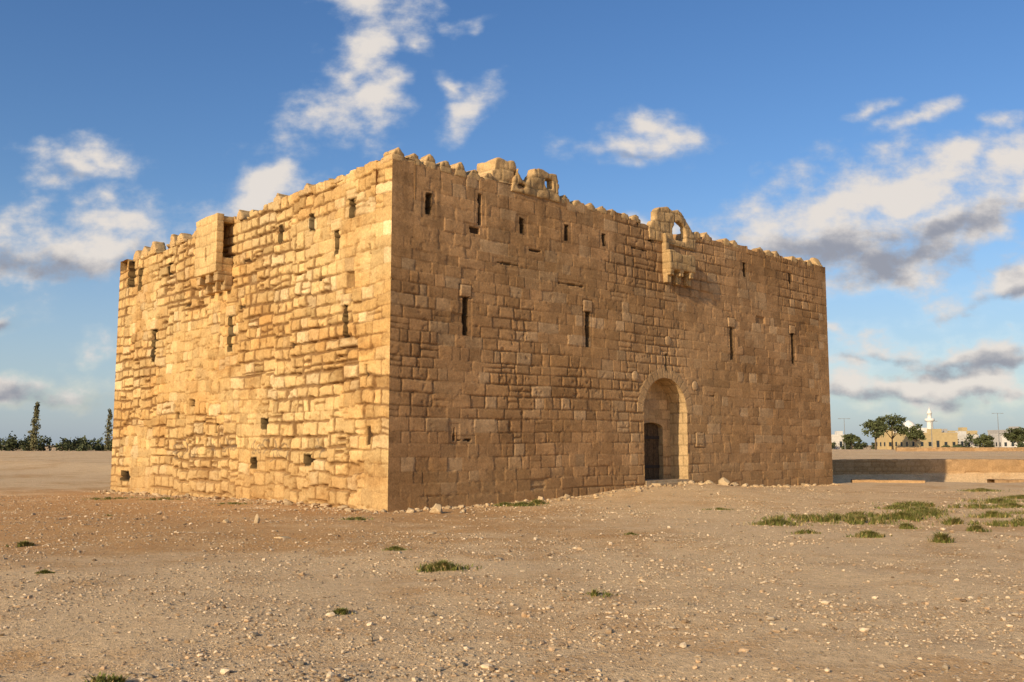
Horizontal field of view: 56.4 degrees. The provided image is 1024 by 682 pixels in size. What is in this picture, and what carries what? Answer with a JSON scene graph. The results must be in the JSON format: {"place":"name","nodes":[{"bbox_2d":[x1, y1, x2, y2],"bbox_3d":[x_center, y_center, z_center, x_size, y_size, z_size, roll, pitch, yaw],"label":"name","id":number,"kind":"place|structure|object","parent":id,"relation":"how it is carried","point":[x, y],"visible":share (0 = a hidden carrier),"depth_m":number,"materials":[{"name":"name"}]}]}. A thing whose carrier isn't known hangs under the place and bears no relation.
{"place":"outdoors","nodes":[
{"label":"outdoors","id":0,"kind":"place"},
{"bbox_2d":[0,445,1023,681],"bbox_3d":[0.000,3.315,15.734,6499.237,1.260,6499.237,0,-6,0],"label":"ground","id":1,"kind":"structure","parent":0,"point":[53,472],"depth_m":11.27,"materials":[{"name":"beige gravel"}]},
{"bbox_2d":[27,402,41,450],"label":"poplar tree","id":2,"kind":"object","parent":1,"relation":"on","point":[33,439],"visible":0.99,"depth_m":248.67,"materials":[{"name":"green plant"}]},
{"bbox_2d":[0,431,112,450],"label":"trees","id":3,"kind":"object","parent":1,"relation":"on","point":[78,444],"visible":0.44,"depth_m":260.32,"materials":[{"name":"green plant"}]},
{"bbox_2d":[101,408,112,450],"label":"poplar tree","id":4,"kind":"object","parent":1,"relation":"on","point":[108,432],"visible":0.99,"depth_m":246.72,"materials":[{"name":"green plant"}]},
{"bbox_2d":[254,514,259,522],"bbox_3d":[-5.447,3.821,20.403,0.114,0.272,0.089,1,-6,-13],"label":"rock","id":5,"kind":"object","parent":1,"relation":"on","point":[257,519],"visible":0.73,"depth_m":20.38,"materials":[{"name":"stone"}]},
{"bbox_2d":[274,536,290,538],"bbox_3d":[-4.104,3.519,17.110,0.355,0.051,0.200,-3,-7,24],"label":"rock","id":6,"kind":"object","parent":1,"relation":"on","point":[282,537],"visible":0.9,"depth_m":17.06,"materials":[{"name":"stone"}]},
{"bbox_2d":[406,509,416,512],"bbox_3d":[-2.505,4.223,23.672,0.257,0.121,0.220,-1,-6,8],"label":"rock","id":7,"kind":"object","parent":1,"relation":"on","point":[411,511],"visible":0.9,"depth_m":23.60,"materials":[{"name":"stone"}]},
{"bbox_2d":[429,504,442,513],"bbox_3d":[-1.863,4.132,23.398,0.321,0.308,0.261,-1,-6,11],"label":"rock","id":8,"kind":"object","parent":1,"relation":"on","point":[436,508],"visible":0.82,"depth_m":23.31,"materials":[{"name":"stone"}]},
{"bbox_2d":[84,480,840,513],"bbox_3d":[-1.503,5.009,31.748,30.374,0.695,16.030,0,-6,0],"label":"rubble","id":9,"kind":"object","parent":1,"relation":"on","point":[286,502],"visible":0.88,"depth_m":28.77,"materials":[{"name":"beige stone"}]},
{"bbox_2d":[110,147,832,511],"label":"desert fort","id":10,"kind":"structure","parent":1,"relation":"on","point":[394,329],"depth_m":29.67,"materials":[{"name":"stone"}]},
{"bbox_2d":[644,423,658,479],"bbox_3d":[4.690,3.851,33.136,1.231,2.300,0.060,6,-9,-43],"label":"wooden door","id":11,"kind":"structure","parent":10,"relation":"in","point":[651,446],"depth_m":33.26,"materials":[{"name":"brown wood"}]},
{"bbox_2d":[6,488,1023,681],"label":"grass tufts","id":12,"kind":"object","parent":1,"relation":"on","point":[918,511],"visible":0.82,"depth_m":20.89,"materials":[{"name":"green plant"}]},
{"bbox_2d":[718,477,729,485],"bbox_3d":[7.380,4.927,33.262,0.400,0.370,0.465,-2,-6,14],"label":"rock","id":13,"kind":"object","parent":1,"relation":"on","point":[723,481],"visible":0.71,"depth_m":33.11,"materials":[{"name":"stone"}]},
{"bbox_2d":[831,431,851,448],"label":"flat roofed house","id":14,"kind":"structure","parent":1,"relation":"on","point":[836,437],"depth_m":329.26,"materials":[{"name":"white paint"}]},
{"bbox_2d":[841,433,860,449],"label":"tree","id":15,"kind":"object","parent":1,"relation":"on","point":[850,438],"visible":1,"depth_m":267.99,"materials":[{"name":"green plant"}]},
{"bbox_2d":[859,419,889,449],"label":"tree","id":16,"kind":"object","parent":1,"relation":"on","point":[879,427],"visible":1,"depth_m":277.76,"materials":[{"name":"green plant"}]},
{"bbox_2d":[876,430,893,448],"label":"flat roofed house","id":17,"kind":"structure","parent":1,"relation":"on","point":[885,442],"depth_m":306.67,"materials":[{"name":"paint"}]},
{"bbox_2d":[851,479,924,482],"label":"reservoir rim wall","id":18,"kind":"structure","parent":1,"relation":"on","point":[885,481],"depth_m":41.55,"materials":[{"name":"stone"}]},
{"bbox_2d":[875,414,906,449],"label":"tree","id":19,"kind":"object","parent":1,"relation":"on","point":[894,424],"visible":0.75,"depth_m":281.12,"materials":[{"name":"green plant"}]},
{"bbox_2d":[893,420,928,432],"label":"mosque","id":20,"kind":"structure","parent":1,"relation":"on","point":[908,423],"depth_m":303.07,"materials":[{"name":"white paint"}]},
{"bbox_2d":[832,433,994,448],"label":"tree row","id":21,"kind":"object","parent":1,"relation":"on","point":[858,445],"visible":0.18,"depth_m":324.37,"materials":[{"name":"green plant"}]},
{"bbox_2d":[903,424,926,446],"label":"tree","id":22,"kind":"object","parent":1,"relation":"on","point":[914,433],"visible":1,"depth_m":276.63,"materials":[{"name":"green plant"}]},
{"bbox_2d":[893,429,957,449],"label":"flat roofed house","id":23,"kind":"structure","parent":1,"relation":"on","point":[939,438],"depth_m":293.85,"materials":[{"name":"paint"}]},
{"bbox_2d":[895,441,954,446],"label":"house windows","id":24,"kind":"structure","parent":23,"relation":"in","point":[913,443],"depth_m":293.42,"materials":[{"name":"grey glass"}]},
{"bbox_2d":[832,459,1023,474],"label":"reservoir wall","id":25,"kind":"structure","parent":1,"relation":"on","point":[879,466],"depth_m":55.58,"materials":[{"name":"stone"}]},
{"bbox_2d":[925,408,934,428],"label":"minaret","id":26,"kind":"object","parent":1,"relation":"on","point":[929,420],"visible":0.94,"depth_m":301.36,"materials":[{"name":"white paint"}]},
{"bbox_2d":[941,429,956,432],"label":"flat roofed house","id":27,"kind":"structure","parent":1,"relation":"on","point":[944,430],"depth_m":315.42,"materials":[{"name":"beige paint"}]},
{"bbox_2d":[895,447,1023,450],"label":"field wall","id":28,"kind":"structure","parent":1,"relation":"on","point":[959,448],"depth_m":149.97,"materials":[{"name":"stone"}]},
{"bbox_2d":[947,427,976,434],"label":"flat roofed house","id":29,"kind":"structure","parent":1,"relation":"on","point":[965,429],"depth_m":338.99,"materials":[{"name":"paint"}]},
{"bbox_2d":[955,431,978,446],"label":"flat roofed house","id":30,"kind":"structure","parent":1,"relation":"on","point":[961,435],"depth_m":323.99,"materials":[{"name":"white paint"}]},
{"bbox_2d":[941,442,1023,446],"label":"bushes","id":31,"kind":"object","parent":1,"relation":"on","point":[1020,444],"visible":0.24,"depth_m":266.48,"materials":[{"name":"green plant"}]},
{"bbox_2d":[971,434,994,446],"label":"tree","id":32,"kind":"object","parent":1,"relation":"on","point":[983,439],"visible":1,"depth_m":286.94,"materials":[{"name":"green plant"}]},
{"bbox_2d":[987,427,1018,435],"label":"flat roofed house","id":33,"kind":"structure","parent":1,"relation":"on","point":[994,431],"depth_m":337.99,"materials":[{"name":"white paint"}]},
{"bbox_2d":[987,479,1023,482],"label":"reservoir rim wall","id":34,"kind":"structure","parent":1,"relation":"on","point":[1004,480],"depth_m":42.80,"materials":[{"name":"stone"}]},
{"bbox_2d":[990,434,1023,446],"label":"flat roofed house","id":35,"kind":"structure","parent":1,"relation":"on","point":[1003,441],"depth_m":314.54,"materials":[{"name":"white paint"}]},
{"bbox_2d":[992,442,1013,445],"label":"house windows","id":36,"kind":"structure","parent":35,"relation":"in","point":[1005,443],"depth_m":313.95,"materials":[{"name":"grey glass"}]},
{"bbox_2d":[999,427,1023,443],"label":"tree","id":37,"kind":"object","parent":1,"relation":"on","point":[1018,434],"visible":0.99,"depth_m":282.44,"materials":[{"name":"green plant"}]},
{"bbox_2d":[1002,432,1022,443],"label":"tree","id":38,"kind":"object","parent":1,"relation":"on","point":[1011,439],"visible":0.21,"depth_m":297.97,"materials":[{"name":"green plant"}]},
{"bbox_2d":[0,0,1023,444],"label":"sky","id":39,"kind":"structure","parent":0,"point":[879,142],"materials":[{"name":"blue"}]}
]}

